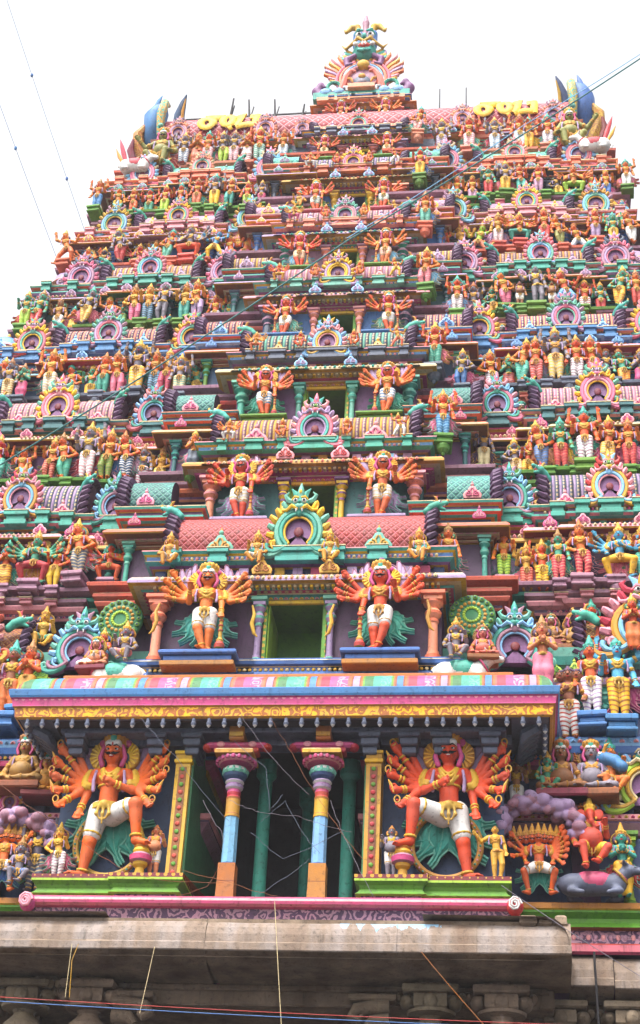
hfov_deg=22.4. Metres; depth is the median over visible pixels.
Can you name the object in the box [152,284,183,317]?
standing statue
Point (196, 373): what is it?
standing statue
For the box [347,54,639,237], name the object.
power cable
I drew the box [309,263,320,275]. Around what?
attendant statue
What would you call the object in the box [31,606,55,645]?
standing statue
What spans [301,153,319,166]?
attendant statue
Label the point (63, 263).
standing statue
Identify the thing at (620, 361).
standing statue
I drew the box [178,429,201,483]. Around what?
standing statue
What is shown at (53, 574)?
standing statue
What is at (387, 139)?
guardian statue
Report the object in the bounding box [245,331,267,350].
attendant statue
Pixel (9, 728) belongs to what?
standing statue
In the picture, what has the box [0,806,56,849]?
boulder arch
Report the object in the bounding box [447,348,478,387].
standing statue
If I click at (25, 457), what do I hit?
standing statue
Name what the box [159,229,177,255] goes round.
standing statue
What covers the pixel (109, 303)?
standing statue
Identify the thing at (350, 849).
loose wire
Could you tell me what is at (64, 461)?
standing statue
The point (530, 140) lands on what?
standing statue
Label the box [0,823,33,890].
ten headed statue
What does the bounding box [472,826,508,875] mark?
attendant statue
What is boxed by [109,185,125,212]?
standing statue
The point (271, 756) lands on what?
loose wire
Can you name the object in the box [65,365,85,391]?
standing statue
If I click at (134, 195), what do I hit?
standing statue
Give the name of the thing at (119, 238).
standing statue
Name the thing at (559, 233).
standing statue
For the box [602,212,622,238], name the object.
standing statue
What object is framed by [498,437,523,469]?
standing statue
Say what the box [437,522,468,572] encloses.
standing statue
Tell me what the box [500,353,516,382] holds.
standing statue
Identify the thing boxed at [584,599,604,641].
standing statue
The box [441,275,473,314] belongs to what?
standing statue
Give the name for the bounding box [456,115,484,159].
standing statue
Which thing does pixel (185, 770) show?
loose wire
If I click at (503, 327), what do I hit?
seated statue
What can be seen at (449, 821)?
guardian statue
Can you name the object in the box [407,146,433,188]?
standing statue
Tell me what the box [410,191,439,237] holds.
standing statue
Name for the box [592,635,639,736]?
standing statue
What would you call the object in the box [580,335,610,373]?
standing statue
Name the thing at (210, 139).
standing statue
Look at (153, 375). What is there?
standing statue
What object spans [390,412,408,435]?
attendant statue
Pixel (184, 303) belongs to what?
standing statue
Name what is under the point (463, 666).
bull statue
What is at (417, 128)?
standing statue
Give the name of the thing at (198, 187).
standing statue
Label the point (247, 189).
standing statue
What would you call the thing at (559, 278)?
standing statue
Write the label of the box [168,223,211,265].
standing statue
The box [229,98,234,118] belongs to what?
scaffold pole
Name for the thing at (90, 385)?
standing statue
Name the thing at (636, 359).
standing statue
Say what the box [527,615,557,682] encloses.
standing statue
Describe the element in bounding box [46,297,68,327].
standing statue
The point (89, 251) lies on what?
standing statue
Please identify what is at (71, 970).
hanging string
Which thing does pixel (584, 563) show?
standing statue
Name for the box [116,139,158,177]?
horse statue
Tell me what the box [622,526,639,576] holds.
standing statue
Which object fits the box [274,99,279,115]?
scaffold pole
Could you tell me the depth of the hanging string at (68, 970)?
27.58 m
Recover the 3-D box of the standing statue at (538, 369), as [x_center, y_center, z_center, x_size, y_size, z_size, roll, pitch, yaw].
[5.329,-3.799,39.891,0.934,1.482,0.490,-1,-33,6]
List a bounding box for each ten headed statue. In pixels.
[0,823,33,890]
[506,823,570,894]
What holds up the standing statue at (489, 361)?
on the temple tower
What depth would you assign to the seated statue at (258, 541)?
33.21 m
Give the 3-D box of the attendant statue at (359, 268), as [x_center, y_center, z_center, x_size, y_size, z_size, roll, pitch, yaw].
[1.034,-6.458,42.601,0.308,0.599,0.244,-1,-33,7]
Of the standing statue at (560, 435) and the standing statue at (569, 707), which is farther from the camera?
the standing statue at (560, 435)
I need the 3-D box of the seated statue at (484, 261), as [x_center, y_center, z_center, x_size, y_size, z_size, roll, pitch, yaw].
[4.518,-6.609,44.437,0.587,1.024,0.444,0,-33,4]
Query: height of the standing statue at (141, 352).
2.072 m
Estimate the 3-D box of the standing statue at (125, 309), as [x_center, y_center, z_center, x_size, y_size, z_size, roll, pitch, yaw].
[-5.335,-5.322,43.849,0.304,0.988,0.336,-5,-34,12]
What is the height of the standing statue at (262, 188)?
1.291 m
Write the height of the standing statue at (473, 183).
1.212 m
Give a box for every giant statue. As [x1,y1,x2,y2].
[134,127,183,173]
[553,107,598,158]
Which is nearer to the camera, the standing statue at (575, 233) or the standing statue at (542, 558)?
the standing statue at (542, 558)
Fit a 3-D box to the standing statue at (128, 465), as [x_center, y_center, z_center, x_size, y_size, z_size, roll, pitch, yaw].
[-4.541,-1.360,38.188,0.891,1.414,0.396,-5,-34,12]
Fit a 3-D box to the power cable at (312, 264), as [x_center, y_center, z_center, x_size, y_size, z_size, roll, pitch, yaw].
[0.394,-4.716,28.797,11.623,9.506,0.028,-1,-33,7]
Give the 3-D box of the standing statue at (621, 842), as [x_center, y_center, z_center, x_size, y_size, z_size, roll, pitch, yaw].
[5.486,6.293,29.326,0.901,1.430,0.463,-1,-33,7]
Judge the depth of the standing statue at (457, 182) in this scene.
47.79 m
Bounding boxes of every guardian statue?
[48,734,171,873]
[149,560,257,648]
[206,453,273,515]
[236,364,293,413]
[262,294,308,331]
[278,231,321,264]
[297,180,334,208]
[309,134,339,155]
[324,557,433,646]
[325,98,356,113]
[347,450,417,513]
[358,361,415,409]
[363,227,406,261]
[364,176,402,206]
[365,290,412,328]
[369,96,401,111]
[371,131,401,153]
[384,734,511,875]
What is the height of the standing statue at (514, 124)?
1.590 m
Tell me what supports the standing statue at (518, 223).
on the temple tower
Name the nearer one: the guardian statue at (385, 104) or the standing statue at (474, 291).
the standing statue at (474, 291)
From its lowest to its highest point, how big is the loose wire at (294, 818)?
1.008 m
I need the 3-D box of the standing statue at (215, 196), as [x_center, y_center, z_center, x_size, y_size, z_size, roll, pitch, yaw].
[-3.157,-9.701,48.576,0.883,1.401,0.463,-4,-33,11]
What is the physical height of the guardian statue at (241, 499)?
1.850 m
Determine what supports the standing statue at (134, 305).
on the temple tower
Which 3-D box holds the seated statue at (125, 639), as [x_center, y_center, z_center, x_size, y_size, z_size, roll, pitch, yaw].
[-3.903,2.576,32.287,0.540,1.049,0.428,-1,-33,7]
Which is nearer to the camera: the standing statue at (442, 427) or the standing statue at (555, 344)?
the standing statue at (442, 427)
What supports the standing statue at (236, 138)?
on the temple tower
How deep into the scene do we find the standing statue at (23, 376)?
40.61 m
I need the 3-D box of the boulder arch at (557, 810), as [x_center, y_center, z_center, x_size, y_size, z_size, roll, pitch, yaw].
[4.030,5.671,29.897,1.917,1.041,0.580,-1,-33,7]
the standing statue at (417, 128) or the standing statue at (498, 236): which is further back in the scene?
the standing statue at (417, 128)
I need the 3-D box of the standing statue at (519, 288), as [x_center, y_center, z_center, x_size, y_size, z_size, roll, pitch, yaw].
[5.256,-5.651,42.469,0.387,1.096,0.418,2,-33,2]
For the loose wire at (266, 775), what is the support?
attached to the temple tower
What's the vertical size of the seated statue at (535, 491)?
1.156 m
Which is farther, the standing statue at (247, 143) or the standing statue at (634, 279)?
the standing statue at (247, 143)
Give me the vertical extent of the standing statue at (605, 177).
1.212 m
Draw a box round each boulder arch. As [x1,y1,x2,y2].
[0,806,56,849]
[496,790,586,840]
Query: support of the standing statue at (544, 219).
on the temple tower
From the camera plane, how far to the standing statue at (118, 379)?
41.05 m
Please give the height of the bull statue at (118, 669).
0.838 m
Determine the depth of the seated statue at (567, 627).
32.74 m
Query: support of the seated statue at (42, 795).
on the temple tower
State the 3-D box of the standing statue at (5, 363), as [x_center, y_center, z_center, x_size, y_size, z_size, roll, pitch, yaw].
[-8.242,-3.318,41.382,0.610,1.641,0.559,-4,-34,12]
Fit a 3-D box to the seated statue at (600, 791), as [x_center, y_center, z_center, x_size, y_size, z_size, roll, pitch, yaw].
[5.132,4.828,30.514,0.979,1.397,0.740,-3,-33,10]
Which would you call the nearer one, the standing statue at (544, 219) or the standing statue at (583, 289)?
the standing statue at (583, 289)
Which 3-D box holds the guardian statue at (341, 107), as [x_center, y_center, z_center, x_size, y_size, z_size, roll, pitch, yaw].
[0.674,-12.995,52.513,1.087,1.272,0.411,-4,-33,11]
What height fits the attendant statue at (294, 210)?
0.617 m
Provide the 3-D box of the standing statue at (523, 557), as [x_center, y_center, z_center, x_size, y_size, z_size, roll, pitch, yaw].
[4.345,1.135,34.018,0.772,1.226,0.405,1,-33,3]
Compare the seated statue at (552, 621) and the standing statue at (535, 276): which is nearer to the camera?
the seated statue at (552, 621)
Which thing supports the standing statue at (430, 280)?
on the temple tower
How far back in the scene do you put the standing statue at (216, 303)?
43.66 m
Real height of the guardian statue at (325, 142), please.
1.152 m
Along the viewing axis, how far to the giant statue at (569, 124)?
49.29 m
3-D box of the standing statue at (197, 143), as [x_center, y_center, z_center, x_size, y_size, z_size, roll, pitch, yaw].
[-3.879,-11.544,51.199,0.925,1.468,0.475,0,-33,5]
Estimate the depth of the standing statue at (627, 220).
44.76 m
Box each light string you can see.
[0,106,55,254]
[7,1,85,232]
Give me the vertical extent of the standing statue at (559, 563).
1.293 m
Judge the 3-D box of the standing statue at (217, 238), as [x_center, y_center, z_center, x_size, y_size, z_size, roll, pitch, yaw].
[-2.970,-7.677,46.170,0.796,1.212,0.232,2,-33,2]
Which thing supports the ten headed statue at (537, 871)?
on the temple tower
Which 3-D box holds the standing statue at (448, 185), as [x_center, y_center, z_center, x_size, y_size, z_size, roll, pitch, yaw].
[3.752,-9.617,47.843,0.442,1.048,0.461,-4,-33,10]
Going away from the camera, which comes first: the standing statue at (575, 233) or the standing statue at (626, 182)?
the standing statue at (575, 233)
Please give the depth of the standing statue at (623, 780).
30.23 m
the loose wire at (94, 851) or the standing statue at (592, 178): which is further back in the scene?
the standing statue at (592, 178)
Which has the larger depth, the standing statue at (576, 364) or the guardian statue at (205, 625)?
the standing statue at (576, 364)
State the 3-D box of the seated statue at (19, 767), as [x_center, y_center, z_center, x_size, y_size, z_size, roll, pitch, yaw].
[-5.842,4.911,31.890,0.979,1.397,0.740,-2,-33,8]
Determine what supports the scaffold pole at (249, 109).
on the temple tower
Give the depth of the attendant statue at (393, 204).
45.39 m
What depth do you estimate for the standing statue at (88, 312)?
43.90 m
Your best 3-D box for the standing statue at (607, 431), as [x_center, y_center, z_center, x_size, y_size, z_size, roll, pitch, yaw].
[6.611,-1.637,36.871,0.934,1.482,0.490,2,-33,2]
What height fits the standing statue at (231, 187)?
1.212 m
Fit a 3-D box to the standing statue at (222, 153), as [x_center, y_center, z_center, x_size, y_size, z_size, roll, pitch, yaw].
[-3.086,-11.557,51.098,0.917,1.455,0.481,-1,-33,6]
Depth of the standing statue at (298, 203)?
47.28 m
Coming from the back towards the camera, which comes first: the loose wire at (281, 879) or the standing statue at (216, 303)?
the standing statue at (216, 303)
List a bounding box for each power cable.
[0,58,639,465]
[0,1001,431,1023]
[3,997,537,1023]
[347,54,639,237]
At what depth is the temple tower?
33.35 m
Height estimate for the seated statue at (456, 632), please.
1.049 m
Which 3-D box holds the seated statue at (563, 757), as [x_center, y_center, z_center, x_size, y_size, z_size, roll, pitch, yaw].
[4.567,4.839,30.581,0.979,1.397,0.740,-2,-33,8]
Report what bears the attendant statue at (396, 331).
on the temple tower
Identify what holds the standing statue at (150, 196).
on the temple tower
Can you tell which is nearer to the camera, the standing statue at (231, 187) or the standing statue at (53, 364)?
the standing statue at (53, 364)
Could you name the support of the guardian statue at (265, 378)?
on the temple tower
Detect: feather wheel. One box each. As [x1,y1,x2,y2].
[98,600,143,638]
[448,595,495,637]
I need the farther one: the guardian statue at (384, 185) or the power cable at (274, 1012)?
the guardian statue at (384, 185)
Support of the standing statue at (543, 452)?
on the temple tower
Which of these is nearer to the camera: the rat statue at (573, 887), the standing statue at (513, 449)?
the rat statue at (573, 887)
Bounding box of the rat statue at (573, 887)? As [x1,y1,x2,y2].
[554,857,639,902]
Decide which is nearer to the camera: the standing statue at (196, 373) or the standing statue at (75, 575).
the standing statue at (75, 575)
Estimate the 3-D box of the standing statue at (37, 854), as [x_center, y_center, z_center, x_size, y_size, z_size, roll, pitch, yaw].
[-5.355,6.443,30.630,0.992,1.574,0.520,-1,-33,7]
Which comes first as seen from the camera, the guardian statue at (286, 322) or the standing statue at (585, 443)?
the standing statue at (585, 443)
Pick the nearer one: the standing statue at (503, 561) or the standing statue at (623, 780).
the standing statue at (623, 780)
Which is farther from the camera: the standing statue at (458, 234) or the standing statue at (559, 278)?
the standing statue at (458, 234)
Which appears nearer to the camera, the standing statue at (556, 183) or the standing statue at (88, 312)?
the standing statue at (88, 312)
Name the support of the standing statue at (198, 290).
on the temple tower
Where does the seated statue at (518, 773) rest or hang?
on the temple tower
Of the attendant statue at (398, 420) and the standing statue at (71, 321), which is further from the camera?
the standing statue at (71, 321)
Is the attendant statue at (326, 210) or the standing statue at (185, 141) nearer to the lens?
the attendant statue at (326, 210)
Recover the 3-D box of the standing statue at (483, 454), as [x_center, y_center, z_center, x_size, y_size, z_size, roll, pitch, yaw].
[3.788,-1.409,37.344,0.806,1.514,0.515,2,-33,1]
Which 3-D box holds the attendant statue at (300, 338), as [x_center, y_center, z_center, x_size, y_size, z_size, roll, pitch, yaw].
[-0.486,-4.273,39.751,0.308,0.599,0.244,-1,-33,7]
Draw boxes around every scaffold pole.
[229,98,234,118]
[248,99,253,117]
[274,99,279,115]
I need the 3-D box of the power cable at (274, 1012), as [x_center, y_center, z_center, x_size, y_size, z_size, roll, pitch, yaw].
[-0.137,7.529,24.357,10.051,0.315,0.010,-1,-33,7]
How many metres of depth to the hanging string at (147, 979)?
27.35 m
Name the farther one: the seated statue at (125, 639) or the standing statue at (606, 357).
the standing statue at (606, 357)
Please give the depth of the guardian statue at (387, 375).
38.53 m
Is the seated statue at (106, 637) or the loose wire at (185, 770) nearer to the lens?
the loose wire at (185, 770)
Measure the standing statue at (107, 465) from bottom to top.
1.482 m
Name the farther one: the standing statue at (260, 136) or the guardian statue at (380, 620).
the standing statue at (260, 136)
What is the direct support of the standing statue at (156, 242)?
on the temple tower
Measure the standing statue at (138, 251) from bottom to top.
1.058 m
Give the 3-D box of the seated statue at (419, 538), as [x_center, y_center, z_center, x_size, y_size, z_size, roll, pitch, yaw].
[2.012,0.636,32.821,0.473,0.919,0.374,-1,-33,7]
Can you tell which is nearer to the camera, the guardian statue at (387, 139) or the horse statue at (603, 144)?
the horse statue at (603, 144)
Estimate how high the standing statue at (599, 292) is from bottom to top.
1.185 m
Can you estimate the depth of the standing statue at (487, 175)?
47.56 m
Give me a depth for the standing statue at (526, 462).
37.03 m
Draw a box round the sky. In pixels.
[0,0,639,336]
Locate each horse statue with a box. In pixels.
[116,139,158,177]
[569,117,615,153]
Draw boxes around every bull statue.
[76,650,145,675]
[430,645,504,672]
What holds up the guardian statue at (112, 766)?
on the temple tower
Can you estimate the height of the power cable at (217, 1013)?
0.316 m
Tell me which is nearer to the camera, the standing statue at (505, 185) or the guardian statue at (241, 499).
the guardian statue at (241, 499)
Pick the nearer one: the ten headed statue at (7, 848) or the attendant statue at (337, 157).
the ten headed statue at (7, 848)
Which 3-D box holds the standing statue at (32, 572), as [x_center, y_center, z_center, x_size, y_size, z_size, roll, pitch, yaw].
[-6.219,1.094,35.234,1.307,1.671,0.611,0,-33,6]
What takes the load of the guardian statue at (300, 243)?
on the temple tower
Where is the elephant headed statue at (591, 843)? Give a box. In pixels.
[570,798,612,868]
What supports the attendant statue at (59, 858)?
on the temple tower
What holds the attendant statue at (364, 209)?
attached to the temple tower
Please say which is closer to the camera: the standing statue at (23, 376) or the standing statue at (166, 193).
the standing statue at (23, 376)
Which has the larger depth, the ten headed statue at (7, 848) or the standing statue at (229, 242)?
the standing statue at (229, 242)
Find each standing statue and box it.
[0,357,8,389]
[0,357,19,398]
[0,434,15,478]
[0,540,17,585]
[0,640,24,738]
[4,639,43,728]
[5,445,36,477]
[6,530,65,596]
[10,363,31,403]
[11,291,40,338]
[17,817,58,891]
[23,289,50,329]
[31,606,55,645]
[32,348,69,395]
[36,437,60,477]
[44,541,70,584]
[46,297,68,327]
[51,230,79,273]
[52,432,78,476]
[60,518,101,587]
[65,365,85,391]
[67,306,77,326]
[69,422,107,476]
[70,286,101,323]
[72,246,101,263]
[82,365,99,401]
[86,178,109,220]
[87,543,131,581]
[91,352,115,391]
[93,428,122,478]
[94,247,111,265]
[99,296,125,317]
[106,350,127,391]
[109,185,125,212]
[109,227,131,261]
[113,430,146,476]
[119,305,128,319]
[119,339,155,402]
[122,284,143,319]
[125,243,154,261]
[126,187,139,222]
[130,443,152,482]
[139,283,156,318]
[140,187,160,208]
[142,348,165,391]
[147,239,162,255]
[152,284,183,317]
[152,446,170,471]
[154,184,172,218]
[157,348,185,391]
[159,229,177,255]
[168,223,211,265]
[168,353,194,395]
[170,132,195,164]
[171,182,187,207]
[175,281,193,316]
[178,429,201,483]
[182,278,206,319]
[185,177,208,203]
[186,363,202,384]
[187,133,205,161]
[198,130,219,160]
[203,228,230,256]
[204,173,228,203]
[205,294,227,312]
[212,131,231,160]
[218,235,244,250]
[222,130,245,160]
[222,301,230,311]
[223,177,240,202]
[231,237,253,250]
[239,180,254,211]
[240,132,254,159]
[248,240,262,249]
[249,126,272,160]
[254,180,268,206]
[273,129,296,152]
[291,189,306,209]
[405,106,429,142]
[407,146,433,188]
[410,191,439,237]
[416,246,444,302]
[421,322,453,383]
[423,389,461,456]
[430,118,456,147]
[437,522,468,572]
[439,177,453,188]
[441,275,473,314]
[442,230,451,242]
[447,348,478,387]
[448,226,475,244]
[451,176,464,192]
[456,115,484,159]
[461,282,485,308]
[464,175,480,203]
[464,222,493,248]
[471,433,500,466]
[476,349,500,386]
[479,117,506,148]
[480,166,496,191]
[481,285,500,316]
[484,212,510,252]
[491,536,521,575]
[493,160,516,199]
[493,268,514,311]
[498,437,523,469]
[500,212,538,245]
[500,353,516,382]
[503,113,531,146]
[509,337,533,379]
[510,164,527,188]
[512,542,538,591]
[513,281,526,311]
[514,267,547,315]
[519,116,539,148]
[519,441,535,478]
[524,336,548,379]
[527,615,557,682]
[528,420,555,464]
[528,538,559,590]
[529,163,546,189]
[534,206,554,242]
[535,113,559,151]
[538,326,571,378]
[545,281,558,307]
[546,268,580,302]
[546,528,575,576]
[547,174,563,191]
[547,416,576,465]
[549,214,568,241]
[553,164,592,201]
[553,666,587,737]
[562,222,590,244]
[563,334,587,377]
[563,635,608,736]
[565,519,602,589]
[566,406,601,474]
[572,278,595,313]
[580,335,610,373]
[583,169,597,187]
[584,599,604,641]
[586,208,604,246]
[591,281,609,305]
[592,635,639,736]
[593,415,624,462]
[597,348,618,375]
[597,737,629,790]
[598,168,618,191]
[599,822,639,897]
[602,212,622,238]
[607,266,630,306]
[611,348,634,385]
[613,158,639,198]
[616,417,639,464]
[621,209,639,243]
[621,593,639,649]
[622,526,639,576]
[627,269,639,305]
[631,347,639,385]
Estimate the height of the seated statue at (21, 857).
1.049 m
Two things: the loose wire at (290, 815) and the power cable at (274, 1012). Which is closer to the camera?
the power cable at (274, 1012)
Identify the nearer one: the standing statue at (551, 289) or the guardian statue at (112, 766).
the guardian statue at (112, 766)
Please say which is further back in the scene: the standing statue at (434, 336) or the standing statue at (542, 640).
the standing statue at (434, 336)
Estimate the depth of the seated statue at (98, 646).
32.15 m
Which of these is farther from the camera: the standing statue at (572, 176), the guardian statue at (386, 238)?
the standing statue at (572, 176)
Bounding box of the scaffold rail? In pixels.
[186,112,310,120]
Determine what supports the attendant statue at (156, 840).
on the temple tower
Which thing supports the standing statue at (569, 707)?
on the temple tower
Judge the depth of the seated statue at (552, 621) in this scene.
32.85 m
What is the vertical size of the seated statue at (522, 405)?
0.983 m
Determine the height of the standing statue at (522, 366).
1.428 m
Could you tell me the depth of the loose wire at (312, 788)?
29.43 m
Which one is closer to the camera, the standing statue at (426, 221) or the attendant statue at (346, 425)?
the attendant statue at (346, 425)
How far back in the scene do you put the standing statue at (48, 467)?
38.28 m
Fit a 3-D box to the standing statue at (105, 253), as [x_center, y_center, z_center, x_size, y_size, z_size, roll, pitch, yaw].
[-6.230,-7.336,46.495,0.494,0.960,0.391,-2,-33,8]
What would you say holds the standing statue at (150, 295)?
on the temple tower
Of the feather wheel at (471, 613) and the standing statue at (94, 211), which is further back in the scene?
the standing statue at (94, 211)
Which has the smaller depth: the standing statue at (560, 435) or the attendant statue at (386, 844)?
the attendant statue at (386, 844)
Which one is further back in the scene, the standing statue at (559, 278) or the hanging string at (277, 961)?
the standing statue at (559, 278)
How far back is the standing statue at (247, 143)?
50.87 m
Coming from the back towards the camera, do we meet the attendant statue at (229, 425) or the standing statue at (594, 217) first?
the standing statue at (594, 217)
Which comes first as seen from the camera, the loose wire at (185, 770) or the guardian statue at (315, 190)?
the loose wire at (185, 770)
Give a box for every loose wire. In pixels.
[0,784,223,882]
[141,718,228,820]
[181,869,273,895]
[230,800,349,831]
[236,743,281,810]
[240,714,306,792]
[248,859,308,899]
[253,832,340,858]
[265,800,319,852]
[270,717,362,858]
[330,800,372,894]
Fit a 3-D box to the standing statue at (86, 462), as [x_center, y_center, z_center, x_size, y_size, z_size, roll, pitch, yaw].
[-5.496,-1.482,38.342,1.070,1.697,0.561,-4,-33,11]
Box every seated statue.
[0,734,41,800]
[2,835,32,884]
[20,752,61,806]
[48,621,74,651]
[74,635,107,675]
[100,627,112,663]
[109,620,137,661]
[157,531,178,564]
[244,530,267,562]
[318,528,339,561]
[407,527,430,559]
[442,617,468,658]
[467,624,498,668]
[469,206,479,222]
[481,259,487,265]
[497,323,506,335]
[503,755,531,798]
[515,401,528,412]
[531,488,539,503]
[534,751,560,788]
[536,737,587,805]
[544,613,565,645]
[558,612,573,646]
[569,737,618,804]
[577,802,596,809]
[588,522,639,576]
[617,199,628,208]
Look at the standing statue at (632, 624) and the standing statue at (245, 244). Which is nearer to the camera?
the standing statue at (632, 624)
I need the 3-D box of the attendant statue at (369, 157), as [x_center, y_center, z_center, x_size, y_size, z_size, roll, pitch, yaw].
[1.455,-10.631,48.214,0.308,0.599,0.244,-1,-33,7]
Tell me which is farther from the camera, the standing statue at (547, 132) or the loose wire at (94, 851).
the standing statue at (547, 132)
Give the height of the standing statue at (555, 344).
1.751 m
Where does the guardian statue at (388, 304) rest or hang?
on the temple tower
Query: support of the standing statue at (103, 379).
on the temple tower
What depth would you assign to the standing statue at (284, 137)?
50.88 m
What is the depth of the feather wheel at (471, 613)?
32.38 m
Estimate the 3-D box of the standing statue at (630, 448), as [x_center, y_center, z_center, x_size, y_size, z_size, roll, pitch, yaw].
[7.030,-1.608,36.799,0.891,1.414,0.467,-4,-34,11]
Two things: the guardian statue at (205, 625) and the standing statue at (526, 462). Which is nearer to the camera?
the guardian statue at (205, 625)
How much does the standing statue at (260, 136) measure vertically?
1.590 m
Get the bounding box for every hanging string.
[65,945,71,996]
[69,944,78,996]
[140,947,154,1010]
[274,901,281,1023]
[421,952,482,1023]
[501,885,639,975]
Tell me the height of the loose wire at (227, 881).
0.481 m
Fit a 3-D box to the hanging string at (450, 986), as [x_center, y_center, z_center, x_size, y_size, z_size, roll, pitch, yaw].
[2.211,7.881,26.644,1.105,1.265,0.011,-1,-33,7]
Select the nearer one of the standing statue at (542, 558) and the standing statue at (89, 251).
the standing statue at (542, 558)
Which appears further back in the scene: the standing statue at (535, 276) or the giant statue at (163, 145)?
the giant statue at (163, 145)
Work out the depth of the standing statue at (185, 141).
51.25 m
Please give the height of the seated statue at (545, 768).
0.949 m
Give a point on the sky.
(97, 67)
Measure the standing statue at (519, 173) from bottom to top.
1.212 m
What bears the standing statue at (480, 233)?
on the temple tower
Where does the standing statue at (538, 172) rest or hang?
on the temple tower
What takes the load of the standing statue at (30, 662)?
on the temple tower
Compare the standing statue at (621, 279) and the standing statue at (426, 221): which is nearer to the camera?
the standing statue at (621, 279)
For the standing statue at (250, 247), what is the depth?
46.11 m
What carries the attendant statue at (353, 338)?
attached to the temple tower
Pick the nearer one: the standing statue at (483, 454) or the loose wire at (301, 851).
the loose wire at (301, 851)
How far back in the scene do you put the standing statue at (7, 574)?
35.18 m
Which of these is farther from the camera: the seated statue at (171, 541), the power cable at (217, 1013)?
the seated statue at (171, 541)
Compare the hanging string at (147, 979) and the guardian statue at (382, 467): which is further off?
the guardian statue at (382, 467)
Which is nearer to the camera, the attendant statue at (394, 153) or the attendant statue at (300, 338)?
the attendant statue at (300, 338)
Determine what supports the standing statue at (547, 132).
on the temple tower
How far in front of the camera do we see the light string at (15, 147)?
36.88 m
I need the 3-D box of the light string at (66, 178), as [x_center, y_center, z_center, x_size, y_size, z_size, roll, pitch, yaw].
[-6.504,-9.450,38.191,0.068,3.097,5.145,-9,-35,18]
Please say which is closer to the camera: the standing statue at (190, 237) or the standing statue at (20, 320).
the standing statue at (20, 320)
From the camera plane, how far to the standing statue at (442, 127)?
50.38 m
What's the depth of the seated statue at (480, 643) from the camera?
31.35 m
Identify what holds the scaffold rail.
attached to the scaffold pole
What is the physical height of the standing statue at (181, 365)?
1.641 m
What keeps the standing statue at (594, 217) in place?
on the temple tower
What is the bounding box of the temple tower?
[0,15,639,1023]
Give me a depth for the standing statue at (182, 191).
48.02 m
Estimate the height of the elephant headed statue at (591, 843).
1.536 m
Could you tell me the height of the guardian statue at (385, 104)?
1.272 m
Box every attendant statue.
[39,822,75,873]
[147,825,166,872]
[217,419,241,439]
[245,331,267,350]
[268,263,289,279]
[275,418,288,435]
[284,205,303,220]
[294,331,306,345]
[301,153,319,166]
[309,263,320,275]
[320,204,330,216]
[331,151,341,162]
[340,416,352,434]
[347,329,359,344]
[354,260,364,273]
[358,202,368,214]
[364,150,373,161]
[379,826,399,873]
[387,257,403,275]
[388,148,401,162]
[388,200,402,216]
[389,325,405,346]
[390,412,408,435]
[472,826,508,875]
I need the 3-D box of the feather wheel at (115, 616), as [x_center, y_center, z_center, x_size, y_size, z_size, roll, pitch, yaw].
[-4.107,2.212,33.226,0.960,0.960,0.152,-1,-33,7]
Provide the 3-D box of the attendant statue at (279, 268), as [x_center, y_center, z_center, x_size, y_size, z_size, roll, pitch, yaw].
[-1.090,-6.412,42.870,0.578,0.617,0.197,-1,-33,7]
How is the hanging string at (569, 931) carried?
hanging from the temple tower
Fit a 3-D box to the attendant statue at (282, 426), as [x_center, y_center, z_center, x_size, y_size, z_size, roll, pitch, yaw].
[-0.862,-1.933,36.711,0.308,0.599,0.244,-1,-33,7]
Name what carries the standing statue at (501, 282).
on the temple tower
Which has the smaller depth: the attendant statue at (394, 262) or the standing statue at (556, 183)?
the attendant statue at (394, 262)
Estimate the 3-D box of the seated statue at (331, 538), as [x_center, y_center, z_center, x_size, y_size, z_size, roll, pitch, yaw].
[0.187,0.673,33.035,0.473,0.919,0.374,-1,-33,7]
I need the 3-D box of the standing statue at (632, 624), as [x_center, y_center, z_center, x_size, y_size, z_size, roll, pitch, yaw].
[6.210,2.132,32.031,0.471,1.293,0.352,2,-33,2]
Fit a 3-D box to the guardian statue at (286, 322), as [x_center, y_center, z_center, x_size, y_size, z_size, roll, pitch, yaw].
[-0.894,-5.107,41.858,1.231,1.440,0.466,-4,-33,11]
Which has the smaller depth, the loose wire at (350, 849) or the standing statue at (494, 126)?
the loose wire at (350, 849)
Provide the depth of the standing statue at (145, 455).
38.17 m
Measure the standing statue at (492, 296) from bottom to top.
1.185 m
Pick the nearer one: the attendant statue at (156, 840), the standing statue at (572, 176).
the attendant statue at (156, 840)
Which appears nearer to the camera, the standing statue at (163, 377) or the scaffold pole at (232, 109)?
the standing statue at (163, 377)
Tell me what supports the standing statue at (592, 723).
on the temple tower

